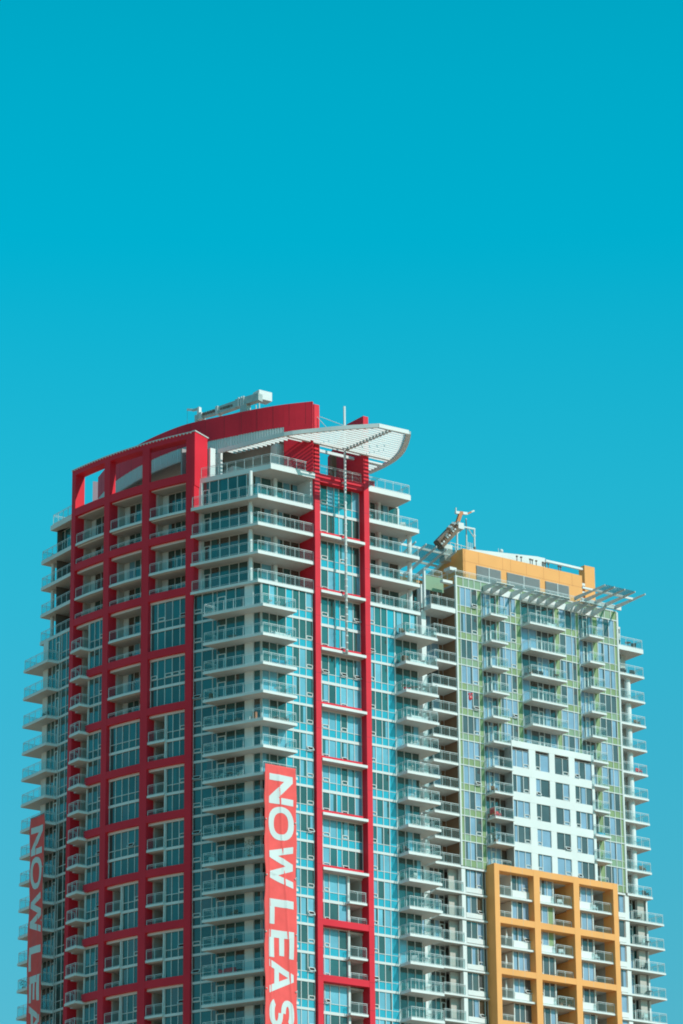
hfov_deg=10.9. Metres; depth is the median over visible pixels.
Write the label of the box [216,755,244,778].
corner window
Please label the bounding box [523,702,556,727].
balcony door
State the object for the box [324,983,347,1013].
window
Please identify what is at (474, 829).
tower window
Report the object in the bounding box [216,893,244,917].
corner window
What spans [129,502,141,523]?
loggia door
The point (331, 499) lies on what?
bay window
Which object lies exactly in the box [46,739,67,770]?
wing window
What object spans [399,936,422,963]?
balcony door
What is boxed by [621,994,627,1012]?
corner window
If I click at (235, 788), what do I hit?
corner window
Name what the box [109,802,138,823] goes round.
bay window
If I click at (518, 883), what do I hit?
bay window
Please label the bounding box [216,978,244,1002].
corner window
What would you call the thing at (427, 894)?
balcony door
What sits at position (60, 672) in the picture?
wing window
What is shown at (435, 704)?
balcony door
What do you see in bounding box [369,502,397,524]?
terrace window
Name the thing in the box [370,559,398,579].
terrace window
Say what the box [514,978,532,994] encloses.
bay window
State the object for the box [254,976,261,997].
corner window
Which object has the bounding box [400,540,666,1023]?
apartment tower
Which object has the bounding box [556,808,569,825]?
block window
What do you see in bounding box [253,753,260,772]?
corner window
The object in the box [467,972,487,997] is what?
corner window
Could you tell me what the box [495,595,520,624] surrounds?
tower window
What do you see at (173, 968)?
bay window
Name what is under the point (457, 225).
sky
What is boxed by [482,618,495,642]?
balcony door
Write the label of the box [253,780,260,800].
corner window
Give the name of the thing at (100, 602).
loggia door
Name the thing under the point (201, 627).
corner window
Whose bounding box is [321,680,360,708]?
bay window
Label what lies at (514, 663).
tower window
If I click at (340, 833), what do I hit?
bay window
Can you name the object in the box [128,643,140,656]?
loggia door
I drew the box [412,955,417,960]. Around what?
balcony chair
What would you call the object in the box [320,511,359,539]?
bay window
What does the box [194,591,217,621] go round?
corner window
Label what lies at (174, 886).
bay window
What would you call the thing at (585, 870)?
block window
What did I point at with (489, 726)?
balcony door
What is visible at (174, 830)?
bay window
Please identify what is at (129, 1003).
bay window
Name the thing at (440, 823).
balcony door
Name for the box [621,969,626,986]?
corner window
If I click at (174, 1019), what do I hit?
bay window
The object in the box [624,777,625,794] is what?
balcony door
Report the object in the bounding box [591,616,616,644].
tower window
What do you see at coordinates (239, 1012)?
corner window
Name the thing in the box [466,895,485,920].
corner window
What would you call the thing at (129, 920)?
bay window
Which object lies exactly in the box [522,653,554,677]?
balcony door
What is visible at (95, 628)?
bay window
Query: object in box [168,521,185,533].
loggia door
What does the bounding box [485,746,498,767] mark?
balcony door
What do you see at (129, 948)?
bay window
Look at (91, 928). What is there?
bay window
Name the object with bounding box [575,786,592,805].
block window
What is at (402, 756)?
balcony door
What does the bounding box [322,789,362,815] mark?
bay window
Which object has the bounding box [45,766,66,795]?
wing window
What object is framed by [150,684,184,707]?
bay window
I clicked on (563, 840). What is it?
block window
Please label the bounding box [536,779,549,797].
block window
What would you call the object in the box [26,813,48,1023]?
banner
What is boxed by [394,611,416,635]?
balcony door
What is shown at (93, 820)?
bay window
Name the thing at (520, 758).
block window
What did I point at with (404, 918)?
balcony door
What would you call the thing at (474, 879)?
corner window
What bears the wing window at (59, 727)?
in the apartment tower at (180, 555)
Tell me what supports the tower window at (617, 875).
in the apartment tower at (562, 775)
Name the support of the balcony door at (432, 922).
in the apartment tower at (562, 775)
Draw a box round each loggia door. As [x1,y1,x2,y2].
[94,599,102,610]
[95,515,103,534]
[95,545,103,555]
[95,572,102,589]
[127,671,139,691]
[127,699,139,712]
[128,587,140,600]
[128,615,140,635]
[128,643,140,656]
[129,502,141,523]
[129,532,141,544]
[129,559,140,578]
[167,575,184,590]
[168,490,185,513]
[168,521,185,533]
[168,547,185,568]
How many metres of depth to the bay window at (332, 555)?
361.70 m
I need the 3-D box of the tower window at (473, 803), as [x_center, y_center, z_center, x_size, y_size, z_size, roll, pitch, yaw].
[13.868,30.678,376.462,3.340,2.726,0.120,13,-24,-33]
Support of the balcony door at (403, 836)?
in the apartment tower at (180, 555)
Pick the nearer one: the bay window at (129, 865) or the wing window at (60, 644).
the bay window at (129, 865)
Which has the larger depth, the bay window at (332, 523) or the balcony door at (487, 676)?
the balcony door at (487, 676)
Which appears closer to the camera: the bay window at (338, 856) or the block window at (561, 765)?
the bay window at (338, 856)
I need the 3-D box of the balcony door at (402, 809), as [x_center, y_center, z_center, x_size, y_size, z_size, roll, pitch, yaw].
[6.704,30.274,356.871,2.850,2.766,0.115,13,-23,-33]
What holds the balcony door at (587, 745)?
in the apartment tower at (562, 775)
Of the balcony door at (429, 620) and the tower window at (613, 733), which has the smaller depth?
the balcony door at (429, 620)
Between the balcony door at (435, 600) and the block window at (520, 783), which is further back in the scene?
the balcony door at (435, 600)
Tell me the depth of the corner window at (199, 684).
354.28 m
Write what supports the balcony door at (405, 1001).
in the apartment tower at (180, 555)
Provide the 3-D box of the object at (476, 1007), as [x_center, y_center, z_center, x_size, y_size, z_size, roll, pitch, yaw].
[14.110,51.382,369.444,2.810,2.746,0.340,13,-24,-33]
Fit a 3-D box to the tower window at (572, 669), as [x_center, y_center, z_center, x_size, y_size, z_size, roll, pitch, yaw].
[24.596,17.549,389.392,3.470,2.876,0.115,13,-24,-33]
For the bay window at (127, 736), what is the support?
in the apartment tower at (180, 555)
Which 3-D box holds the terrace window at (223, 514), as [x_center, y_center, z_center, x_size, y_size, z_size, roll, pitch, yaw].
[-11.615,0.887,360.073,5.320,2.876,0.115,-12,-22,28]
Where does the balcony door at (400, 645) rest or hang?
in the apartment tower at (180, 555)
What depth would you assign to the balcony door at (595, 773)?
387.77 m
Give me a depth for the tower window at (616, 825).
386.92 m
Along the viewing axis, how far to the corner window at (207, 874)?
347.76 m
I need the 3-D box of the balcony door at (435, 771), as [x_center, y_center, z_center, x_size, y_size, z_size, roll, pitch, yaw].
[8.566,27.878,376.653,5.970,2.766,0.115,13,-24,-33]
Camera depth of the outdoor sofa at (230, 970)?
341.98 m
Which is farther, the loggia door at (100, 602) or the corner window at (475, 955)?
the corner window at (475, 955)
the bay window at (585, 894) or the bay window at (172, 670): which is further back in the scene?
the bay window at (585, 894)
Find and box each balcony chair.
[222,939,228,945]
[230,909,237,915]
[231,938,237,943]
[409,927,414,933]
[410,872,417,878]
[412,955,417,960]
[558,949,564,953]
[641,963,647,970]
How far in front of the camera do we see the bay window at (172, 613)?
359.42 m
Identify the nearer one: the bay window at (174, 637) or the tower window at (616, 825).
the bay window at (174, 637)
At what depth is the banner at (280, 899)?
342.56 m
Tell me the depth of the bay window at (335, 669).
357.75 m
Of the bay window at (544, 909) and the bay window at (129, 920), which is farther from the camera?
the bay window at (544, 909)
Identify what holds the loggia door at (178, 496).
in the apartment tower at (180, 555)
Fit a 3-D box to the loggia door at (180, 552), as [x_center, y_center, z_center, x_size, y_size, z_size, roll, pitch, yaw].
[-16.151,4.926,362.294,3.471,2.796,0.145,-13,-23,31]
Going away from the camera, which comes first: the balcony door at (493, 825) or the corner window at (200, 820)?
the corner window at (200, 820)
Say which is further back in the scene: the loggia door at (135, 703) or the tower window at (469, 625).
the tower window at (469, 625)
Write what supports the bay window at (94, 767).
in the apartment tower at (180, 555)
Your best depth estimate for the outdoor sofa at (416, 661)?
361.80 m
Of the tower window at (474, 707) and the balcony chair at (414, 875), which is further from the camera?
the tower window at (474, 707)
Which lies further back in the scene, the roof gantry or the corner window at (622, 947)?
the roof gantry
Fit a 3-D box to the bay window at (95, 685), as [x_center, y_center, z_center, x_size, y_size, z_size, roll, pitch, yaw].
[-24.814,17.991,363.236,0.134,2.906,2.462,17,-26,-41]
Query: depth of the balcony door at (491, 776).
379.06 m
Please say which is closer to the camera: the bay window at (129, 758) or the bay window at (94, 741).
the bay window at (129, 758)
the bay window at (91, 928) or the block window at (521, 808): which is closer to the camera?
the bay window at (91, 928)
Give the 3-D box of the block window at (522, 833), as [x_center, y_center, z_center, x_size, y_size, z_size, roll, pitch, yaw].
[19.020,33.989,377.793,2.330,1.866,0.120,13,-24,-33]
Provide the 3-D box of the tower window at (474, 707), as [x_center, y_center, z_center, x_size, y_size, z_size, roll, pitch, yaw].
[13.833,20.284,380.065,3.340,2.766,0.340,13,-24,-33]
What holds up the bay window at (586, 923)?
in the apartment tower at (562, 775)
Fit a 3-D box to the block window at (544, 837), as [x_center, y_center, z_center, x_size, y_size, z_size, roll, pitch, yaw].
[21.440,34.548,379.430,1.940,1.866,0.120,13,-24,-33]
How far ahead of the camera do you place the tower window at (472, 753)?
378.32 m
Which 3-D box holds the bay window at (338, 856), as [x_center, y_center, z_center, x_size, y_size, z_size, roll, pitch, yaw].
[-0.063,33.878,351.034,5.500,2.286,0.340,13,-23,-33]
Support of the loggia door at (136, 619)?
in the apartment tower at (180, 555)
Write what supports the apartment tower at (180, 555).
on the ground
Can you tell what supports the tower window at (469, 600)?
in the apartment tower at (562, 775)
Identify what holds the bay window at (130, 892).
in the apartment tower at (180, 555)
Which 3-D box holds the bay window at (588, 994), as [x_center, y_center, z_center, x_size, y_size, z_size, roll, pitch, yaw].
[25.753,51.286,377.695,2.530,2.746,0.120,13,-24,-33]
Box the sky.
[0,0,682,1023]
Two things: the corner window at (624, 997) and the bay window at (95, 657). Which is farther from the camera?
the corner window at (624, 997)
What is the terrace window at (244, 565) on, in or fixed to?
in the apartment tower at (180, 555)
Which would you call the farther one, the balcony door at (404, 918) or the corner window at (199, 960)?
the balcony door at (404, 918)
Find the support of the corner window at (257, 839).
in the apartment tower at (180, 555)
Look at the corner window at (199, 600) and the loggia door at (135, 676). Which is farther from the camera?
the loggia door at (135, 676)
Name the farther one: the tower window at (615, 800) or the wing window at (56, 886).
the tower window at (615, 800)
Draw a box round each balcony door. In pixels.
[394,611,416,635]
[395,639,417,664]
[395,665,417,692]
[396,696,418,720]
[396,723,418,747]
[396,750,419,773]
[397,777,419,799]
[397,800,420,826]
[398,830,420,854]
[398,857,421,881]
[398,882,421,908]
[399,912,422,935]
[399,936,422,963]
[400,589,441,610]
[400,967,423,991]
[400,995,423,1019]
[407,609,442,635]
[418,643,442,660]
[418,670,443,688]
[418,689,443,713]
[419,718,444,738]
[419,739,444,763]
[420,766,445,788]
[420,789,445,813]
[421,818,445,839]
[421,842,446,862]
[421,865,443,890]
[422,891,444,912]
[422,917,444,938]
[423,944,445,965]
[423,971,445,992]
[424,998,446,1019]
[481,592,494,615]
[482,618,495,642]
[483,645,496,668]
[483,671,496,692]
[484,696,497,718]
[484,719,498,743]
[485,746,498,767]
[485,769,499,793]
[486,796,500,818]
[487,821,500,843]
[487,845,501,863]
[521,601,553,624]
[521,627,554,652]
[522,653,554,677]
[523,679,555,702]
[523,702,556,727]
[524,728,556,747]
[578,614,591,637]
[579,638,592,663]
[580,664,593,688]
[581,689,593,713]
[582,714,594,737]
[583,738,595,758]
[594,767,596,784]
[595,791,597,809]
[596,816,598,832]
[597,841,598,858]
[597,865,599,880]
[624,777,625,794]
[629,900,634,919]
[630,925,635,943]
[631,949,636,968]
[631,974,637,993]
[632,999,638,1019]
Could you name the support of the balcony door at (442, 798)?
in the apartment tower at (562, 775)
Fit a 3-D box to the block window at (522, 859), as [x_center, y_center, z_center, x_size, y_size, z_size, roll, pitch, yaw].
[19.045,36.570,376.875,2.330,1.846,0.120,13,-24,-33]
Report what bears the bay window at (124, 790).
in the apartment tower at (180, 555)
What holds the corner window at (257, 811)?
in the apartment tower at (180, 555)
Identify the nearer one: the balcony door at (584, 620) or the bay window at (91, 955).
the bay window at (91, 955)
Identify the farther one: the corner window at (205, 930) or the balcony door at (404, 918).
the balcony door at (404, 918)
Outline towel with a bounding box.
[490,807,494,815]
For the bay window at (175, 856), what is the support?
in the apartment tower at (180, 555)
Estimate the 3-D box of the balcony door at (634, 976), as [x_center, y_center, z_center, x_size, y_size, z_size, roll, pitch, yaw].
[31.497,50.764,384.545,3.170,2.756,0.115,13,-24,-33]
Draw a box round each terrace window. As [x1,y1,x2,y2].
[62,527,70,548]
[202,474,246,505]
[203,505,248,532]
[203,532,248,560]
[203,560,248,589]
[253,475,297,501]
[253,506,298,529]
[253,533,299,557]
[253,561,299,586]
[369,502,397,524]
[369,532,398,551]
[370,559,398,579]
[370,586,399,607]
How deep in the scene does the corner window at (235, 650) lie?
353.76 m
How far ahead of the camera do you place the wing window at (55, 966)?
358.28 m
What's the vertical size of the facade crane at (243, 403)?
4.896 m
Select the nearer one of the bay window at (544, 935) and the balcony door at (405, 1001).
the balcony door at (405, 1001)
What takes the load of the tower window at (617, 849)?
in the apartment tower at (562, 775)
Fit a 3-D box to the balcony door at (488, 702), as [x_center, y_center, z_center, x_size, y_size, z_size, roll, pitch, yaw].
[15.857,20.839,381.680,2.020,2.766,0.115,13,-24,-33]
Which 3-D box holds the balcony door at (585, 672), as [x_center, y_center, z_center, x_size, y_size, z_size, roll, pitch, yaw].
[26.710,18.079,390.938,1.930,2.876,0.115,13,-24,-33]
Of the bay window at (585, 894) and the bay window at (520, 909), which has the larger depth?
the bay window at (585, 894)
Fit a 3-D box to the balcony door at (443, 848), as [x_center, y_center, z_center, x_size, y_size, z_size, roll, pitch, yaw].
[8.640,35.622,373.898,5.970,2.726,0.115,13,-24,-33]
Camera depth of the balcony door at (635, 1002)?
383.72 m
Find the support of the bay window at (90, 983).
in the apartment tower at (180, 555)
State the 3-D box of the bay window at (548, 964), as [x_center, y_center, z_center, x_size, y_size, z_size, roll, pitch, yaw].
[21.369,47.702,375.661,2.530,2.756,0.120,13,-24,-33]
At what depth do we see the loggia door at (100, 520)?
371.64 m
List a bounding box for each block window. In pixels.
[512,749,528,768]
[513,774,528,793]
[514,800,529,818]
[514,825,530,843]
[515,850,530,868]
[535,753,548,771]
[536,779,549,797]
[537,804,550,822]
[537,829,550,847]
[538,854,551,872]
[555,757,568,775]
[555,782,568,800]
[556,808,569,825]
[557,833,571,850]
[558,858,571,875]
[575,761,591,780]
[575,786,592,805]
[576,811,592,829]
[577,836,593,854]
[578,861,594,879]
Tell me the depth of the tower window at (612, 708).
391.57 m
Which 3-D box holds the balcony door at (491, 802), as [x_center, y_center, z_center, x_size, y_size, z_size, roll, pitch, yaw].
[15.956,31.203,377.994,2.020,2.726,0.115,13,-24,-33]
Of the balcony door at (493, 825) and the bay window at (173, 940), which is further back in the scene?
the balcony door at (493, 825)
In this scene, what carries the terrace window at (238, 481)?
in the apartment tower at (180, 555)
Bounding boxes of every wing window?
[41,980,63,1010]
[41,1007,62,1023]
[42,926,63,955]
[42,952,63,982]
[43,872,64,901]
[43,898,64,928]
[44,818,65,848]
[44,845,65,875]
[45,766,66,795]
[45,792,66,821]
[46,712,67,743]
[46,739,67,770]
[47,656,68,688]
[47,684,68,716]
[48,628,69,660]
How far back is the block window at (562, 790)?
382.78 m
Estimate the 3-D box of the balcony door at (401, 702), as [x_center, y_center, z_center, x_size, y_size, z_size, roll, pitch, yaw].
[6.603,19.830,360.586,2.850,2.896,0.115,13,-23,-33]
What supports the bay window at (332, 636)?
in the apartment tower at (180, 555)
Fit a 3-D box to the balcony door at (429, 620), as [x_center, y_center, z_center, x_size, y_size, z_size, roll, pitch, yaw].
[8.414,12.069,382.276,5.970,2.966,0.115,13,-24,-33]
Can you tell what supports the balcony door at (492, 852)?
in the apartment tower at (562, 775)
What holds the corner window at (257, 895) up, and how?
in the apartment tower at (180, 555)
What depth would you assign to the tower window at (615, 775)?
388.81 m
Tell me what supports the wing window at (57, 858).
in the apartment tower at (180, 555)
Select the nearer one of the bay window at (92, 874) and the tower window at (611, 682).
the bay window at (92, 874)
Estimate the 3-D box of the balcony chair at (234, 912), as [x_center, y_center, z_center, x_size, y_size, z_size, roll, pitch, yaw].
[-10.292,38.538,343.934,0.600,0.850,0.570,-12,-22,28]
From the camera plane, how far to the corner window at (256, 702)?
350.49 m
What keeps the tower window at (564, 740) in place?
in the apartment tower at (562, 775)
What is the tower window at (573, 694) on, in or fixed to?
in the apartment tower at (562, 775)
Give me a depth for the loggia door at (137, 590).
365.08 m
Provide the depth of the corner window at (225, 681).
352.81 m
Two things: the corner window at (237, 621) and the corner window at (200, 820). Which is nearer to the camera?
the corner window at (200, 820)
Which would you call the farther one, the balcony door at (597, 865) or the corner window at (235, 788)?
the balcony door at (597, 865)
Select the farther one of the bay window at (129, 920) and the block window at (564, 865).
the block window at (564, 865)
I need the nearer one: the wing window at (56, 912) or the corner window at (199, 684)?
the corner window at (199, 684)
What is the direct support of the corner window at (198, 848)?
in the apartment tower at (180, 555)
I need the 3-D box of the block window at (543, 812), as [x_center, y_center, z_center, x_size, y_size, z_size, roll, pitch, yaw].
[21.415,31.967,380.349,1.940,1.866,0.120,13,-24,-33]
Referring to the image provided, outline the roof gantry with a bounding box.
[450,518,475,549]
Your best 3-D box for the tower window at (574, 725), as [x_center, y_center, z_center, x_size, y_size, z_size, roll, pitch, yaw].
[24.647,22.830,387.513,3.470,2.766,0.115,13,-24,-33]
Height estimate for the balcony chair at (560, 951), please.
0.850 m
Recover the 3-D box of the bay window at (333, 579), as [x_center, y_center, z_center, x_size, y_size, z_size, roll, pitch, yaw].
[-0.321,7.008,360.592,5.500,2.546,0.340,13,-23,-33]
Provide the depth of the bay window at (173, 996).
345.73 m
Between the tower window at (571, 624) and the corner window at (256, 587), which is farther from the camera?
the tower window at (571, 624)
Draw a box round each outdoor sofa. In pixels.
[218,967,236,973]
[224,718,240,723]
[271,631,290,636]
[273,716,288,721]
[407,714,426,719]
[409,658,425,663]
[542,621,555,626]
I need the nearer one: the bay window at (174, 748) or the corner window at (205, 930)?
the corner window at (205, 930)
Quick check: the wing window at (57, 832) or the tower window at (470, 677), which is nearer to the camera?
the wing window at (57, 832)
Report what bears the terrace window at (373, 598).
in the apartment tower at (180, 555)
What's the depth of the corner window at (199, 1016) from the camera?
343.21 m
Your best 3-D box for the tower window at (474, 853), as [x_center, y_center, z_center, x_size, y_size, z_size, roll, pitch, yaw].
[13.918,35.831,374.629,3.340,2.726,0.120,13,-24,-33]
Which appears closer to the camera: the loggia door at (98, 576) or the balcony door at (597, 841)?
the loggia door at (98, 576)
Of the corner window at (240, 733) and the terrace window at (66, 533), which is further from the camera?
the terrace window at (66, 533)
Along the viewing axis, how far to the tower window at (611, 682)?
392.53 m
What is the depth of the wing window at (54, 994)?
357.40 m
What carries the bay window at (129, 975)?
in the apartment tower at (180, 555)
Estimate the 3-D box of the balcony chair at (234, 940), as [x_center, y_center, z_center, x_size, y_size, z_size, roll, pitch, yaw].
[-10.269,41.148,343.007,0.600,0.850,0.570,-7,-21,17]
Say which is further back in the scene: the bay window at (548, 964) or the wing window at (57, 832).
the bay window at (548, 964)
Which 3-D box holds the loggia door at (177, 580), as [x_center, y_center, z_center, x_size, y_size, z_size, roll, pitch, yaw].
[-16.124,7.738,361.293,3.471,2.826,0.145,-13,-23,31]
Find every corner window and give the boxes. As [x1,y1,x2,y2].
[191,952,216,981]
[191,1009,216,1023]
[192,676,216,706]
[192,759,216,787]
[192,813,216,842]
[192,841,216,869]
[192,868,216,897]
[192,896,216,925]
[192,924,216,953]
[192,980,216,1009]
[193,619,217,650]
[193,648,217,678]
[193,704,216,734]
[193,732,216,760]
[193,786,216,814]
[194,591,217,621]
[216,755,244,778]
[216,782,244,806]
[216,810,244,833]
[216,838,244,861]
[216,865,244,889]
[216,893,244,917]
[216,921,244,945]
[216,950,244,974]
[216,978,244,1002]
[216,1006,244,1023]
[217,586,244,611]
[217,615,244,639]
[217,644,244,668]
[217,673,244,697]
[217,701,244,724]
[217,728,244,751]
[253,583,260,604]
[253,612,260,633]
[253,641,260,662]
[253,670,260,690]
[253,698,260,717]
[253,726,260,745]
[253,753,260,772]
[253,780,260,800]
[253,807,260,827]
[253,835,260,855]
[253,863,260,884]
[254,891,261,912]
[254,919,261,940]
[254,947,261,969]
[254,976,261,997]
[254,1004,261,1023]
[465,869,485,894]
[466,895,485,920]
[466,920,486,945]
[466,945,486,971]
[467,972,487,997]
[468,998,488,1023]
[618,895,623,912]
[619,920,624,936]
[620,944,625,961]
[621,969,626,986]
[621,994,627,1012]
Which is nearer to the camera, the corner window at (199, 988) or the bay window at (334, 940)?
the corner window at (199, 988)
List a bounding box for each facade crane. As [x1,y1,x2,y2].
[187,390,271,421]
[433,508,473,563]
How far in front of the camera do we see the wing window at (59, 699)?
367.58 m
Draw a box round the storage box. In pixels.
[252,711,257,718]
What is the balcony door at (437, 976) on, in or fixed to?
in the apartment tower at (562, 775)
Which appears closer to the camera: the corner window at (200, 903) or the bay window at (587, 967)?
the corner window at (200, 903)
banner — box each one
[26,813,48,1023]
[260,762,296,1023]
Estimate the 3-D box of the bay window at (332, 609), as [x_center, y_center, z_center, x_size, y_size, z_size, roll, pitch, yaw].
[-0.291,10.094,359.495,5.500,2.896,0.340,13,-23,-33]
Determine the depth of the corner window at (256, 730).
349.47 m
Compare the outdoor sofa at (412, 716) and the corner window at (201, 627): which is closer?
the corner window at (201, 627)
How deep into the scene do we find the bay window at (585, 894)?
381.71 m
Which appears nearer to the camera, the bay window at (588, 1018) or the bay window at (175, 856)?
the bay window at (175, 856)
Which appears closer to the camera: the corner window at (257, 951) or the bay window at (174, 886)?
the corner window at (257, 951)
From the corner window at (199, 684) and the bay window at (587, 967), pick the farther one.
the bay window at (587, 967)
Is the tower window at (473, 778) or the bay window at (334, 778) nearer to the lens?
the bay window at (334, 778)
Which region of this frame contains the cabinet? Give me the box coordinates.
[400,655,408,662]
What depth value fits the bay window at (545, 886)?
378.79 m
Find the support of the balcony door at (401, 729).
in the apartment tower at (180, 555)
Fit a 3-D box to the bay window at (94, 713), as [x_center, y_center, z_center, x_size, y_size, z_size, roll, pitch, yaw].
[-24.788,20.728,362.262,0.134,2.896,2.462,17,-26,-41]
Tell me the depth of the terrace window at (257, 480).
361.70 m
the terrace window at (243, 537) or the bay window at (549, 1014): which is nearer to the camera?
the terrace window at (243, 537)
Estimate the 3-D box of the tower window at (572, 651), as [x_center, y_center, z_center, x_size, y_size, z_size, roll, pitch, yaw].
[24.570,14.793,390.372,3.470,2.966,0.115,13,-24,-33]
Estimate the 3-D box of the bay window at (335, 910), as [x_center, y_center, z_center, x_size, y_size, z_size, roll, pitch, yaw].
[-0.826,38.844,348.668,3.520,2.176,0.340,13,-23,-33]
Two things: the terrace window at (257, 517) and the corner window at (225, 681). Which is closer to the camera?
the corner window at (225, 681)
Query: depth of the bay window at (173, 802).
352.29 m
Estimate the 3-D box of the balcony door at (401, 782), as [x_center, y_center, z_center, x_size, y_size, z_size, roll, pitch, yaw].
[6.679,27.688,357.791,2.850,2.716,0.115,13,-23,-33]
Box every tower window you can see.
[457,585,481,615]
[458,611,481,641]
[458,638,482,667]
[459,664,483,692]
[459,689,483,717]
[460,714,484,742]
[460,739,484,767]
[461,764,485,793]
[461,789,486,818]
[462,815,486,843]
[462,840,487,869]
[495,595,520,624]
[496,621,521,650]
[496,647,522,676]
[497,673,522,700]
[498,698,523,725]
[498,723,523,741]
[553,608,578,636]
[554,633,579,662]
[555,659,580,688]
[556,685,581,712]
[556,710,582,737]
[557,734,582,752]
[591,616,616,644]
[592,642,617,670]
[593,668,618,695]
[594,693,619,720]
[595,717,620,744]
[596,742,621,769]
[596,766,622,793]
[597,791,623,818]
[598,816,624,842]
[599,840,624,867]
[600,865,625,892]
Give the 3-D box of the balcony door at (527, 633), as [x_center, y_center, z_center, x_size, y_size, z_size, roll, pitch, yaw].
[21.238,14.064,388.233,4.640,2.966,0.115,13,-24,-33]
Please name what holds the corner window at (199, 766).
in the apartment tower at (180, 555)
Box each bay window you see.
[84,945,97,973]
[84,972,97,993]
[84,1000,96,1023]
[85,890,98,919]
[85,917,97,938]
[86,836,99,865]
[86,863,98,883]
[87,756,100,777]
[87,783,99,811]
[87,809,99,829]
[88,702,100,724]
[88,730,100,758]
[89,618,102,648]
[89,645,101,668]
[89,674,101,704]
[108,829,138,859]
[108,856,137,877]
[109,749,139,770]
[109,775,138,805]
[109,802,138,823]
[110,722,139,752]
[121,994,136,1021]
[122,911,137,929]
[122,938,137,965]
[122,966,136,984]
[123,883,137,910]
[150,656,184,687]
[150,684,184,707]
[151,598,184,630]
[151,627,184,650]
[164,1015,182,1023]
[165,875,183,902]
[165,903,182,921]
[165,931,182,957]
[165,959,182,977]
[165,987,182,1013]
[166,740,183,757]
[166,766,183,792]
[166,793,183,811]
[166,820,183,847]
[166,848,183,865]
[167,712,184,739]
[320,485,358,518]
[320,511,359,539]
[320,539,359,573]
[320,566,359,594]
[321,596,360,630]
[321,623,360,651]
[321,653,361,687]
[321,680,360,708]
[322,709,361,742]
[322,736,361,761]
[322,763,361,795]
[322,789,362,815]
[322,817,362,849]
[323,844,362,870]
[323,872,346,901]
[323,899,346,921]
[323,927,347,957]
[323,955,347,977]
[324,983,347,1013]
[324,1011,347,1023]
[512,875,527,892]
[512,901,528,920]
[513,927,530,942]
[514,951,530,971]
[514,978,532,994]
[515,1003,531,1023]
[540,880,552,896]
[540,905,552,923]
[541,932,553,945]
[542,955,554,975]
[543,982,555,1003]
[543,1007,555,1023]
[579,887,591,902]
[580,912,592,930]
[581,938,593,959]
[582,961,593,980]
[582,988,594,1010]
[583,1013,595,1023]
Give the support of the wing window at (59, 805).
in the apartment tower at (180, 555)
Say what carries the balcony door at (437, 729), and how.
in the apartment tower at (562, 775)
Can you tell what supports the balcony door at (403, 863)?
in the apartment tower at (180, 555)
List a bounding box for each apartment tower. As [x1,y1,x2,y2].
[16,401,444,1023]
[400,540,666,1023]
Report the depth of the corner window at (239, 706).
351.86 m
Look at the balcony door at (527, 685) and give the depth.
386.35 m
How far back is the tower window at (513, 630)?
386.07 m
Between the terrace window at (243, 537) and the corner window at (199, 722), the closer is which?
the corner window at (199, 722)
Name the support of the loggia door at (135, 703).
in the apartment tower at (180, 555)
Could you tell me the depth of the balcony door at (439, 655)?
382.50 m
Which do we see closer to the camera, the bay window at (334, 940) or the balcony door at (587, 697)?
the bay window at (334, 940)
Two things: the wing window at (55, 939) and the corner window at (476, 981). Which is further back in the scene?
the corner window at (476, 981)
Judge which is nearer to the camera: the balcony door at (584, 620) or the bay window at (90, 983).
the bay window at (90, 983)
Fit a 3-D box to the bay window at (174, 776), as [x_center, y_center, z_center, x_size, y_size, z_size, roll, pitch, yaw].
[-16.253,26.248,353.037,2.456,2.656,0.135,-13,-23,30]
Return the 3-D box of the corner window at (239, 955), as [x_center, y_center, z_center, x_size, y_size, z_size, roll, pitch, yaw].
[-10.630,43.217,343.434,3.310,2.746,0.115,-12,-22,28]
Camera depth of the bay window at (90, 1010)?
352.29 m
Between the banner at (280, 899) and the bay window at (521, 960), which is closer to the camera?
the banner at (280, 899)
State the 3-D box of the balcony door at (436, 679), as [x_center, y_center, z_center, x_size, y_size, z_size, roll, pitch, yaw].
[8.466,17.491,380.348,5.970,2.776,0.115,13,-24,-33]
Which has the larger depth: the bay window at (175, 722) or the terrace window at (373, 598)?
the terrace window at (373, 598)
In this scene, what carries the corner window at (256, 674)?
in the apartment tower at (180, 555)
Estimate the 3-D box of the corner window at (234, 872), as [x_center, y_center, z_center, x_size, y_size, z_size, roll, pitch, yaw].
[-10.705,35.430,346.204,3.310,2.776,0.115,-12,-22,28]
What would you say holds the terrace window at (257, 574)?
in the apartment tower at (180, 555)
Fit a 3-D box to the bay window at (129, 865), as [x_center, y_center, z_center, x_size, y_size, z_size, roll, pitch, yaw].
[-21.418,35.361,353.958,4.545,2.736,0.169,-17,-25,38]
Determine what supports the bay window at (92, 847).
in the apartment tower at (180, 555)
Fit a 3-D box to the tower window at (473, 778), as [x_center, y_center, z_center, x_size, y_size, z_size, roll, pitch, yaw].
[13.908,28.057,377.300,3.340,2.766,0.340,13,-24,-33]

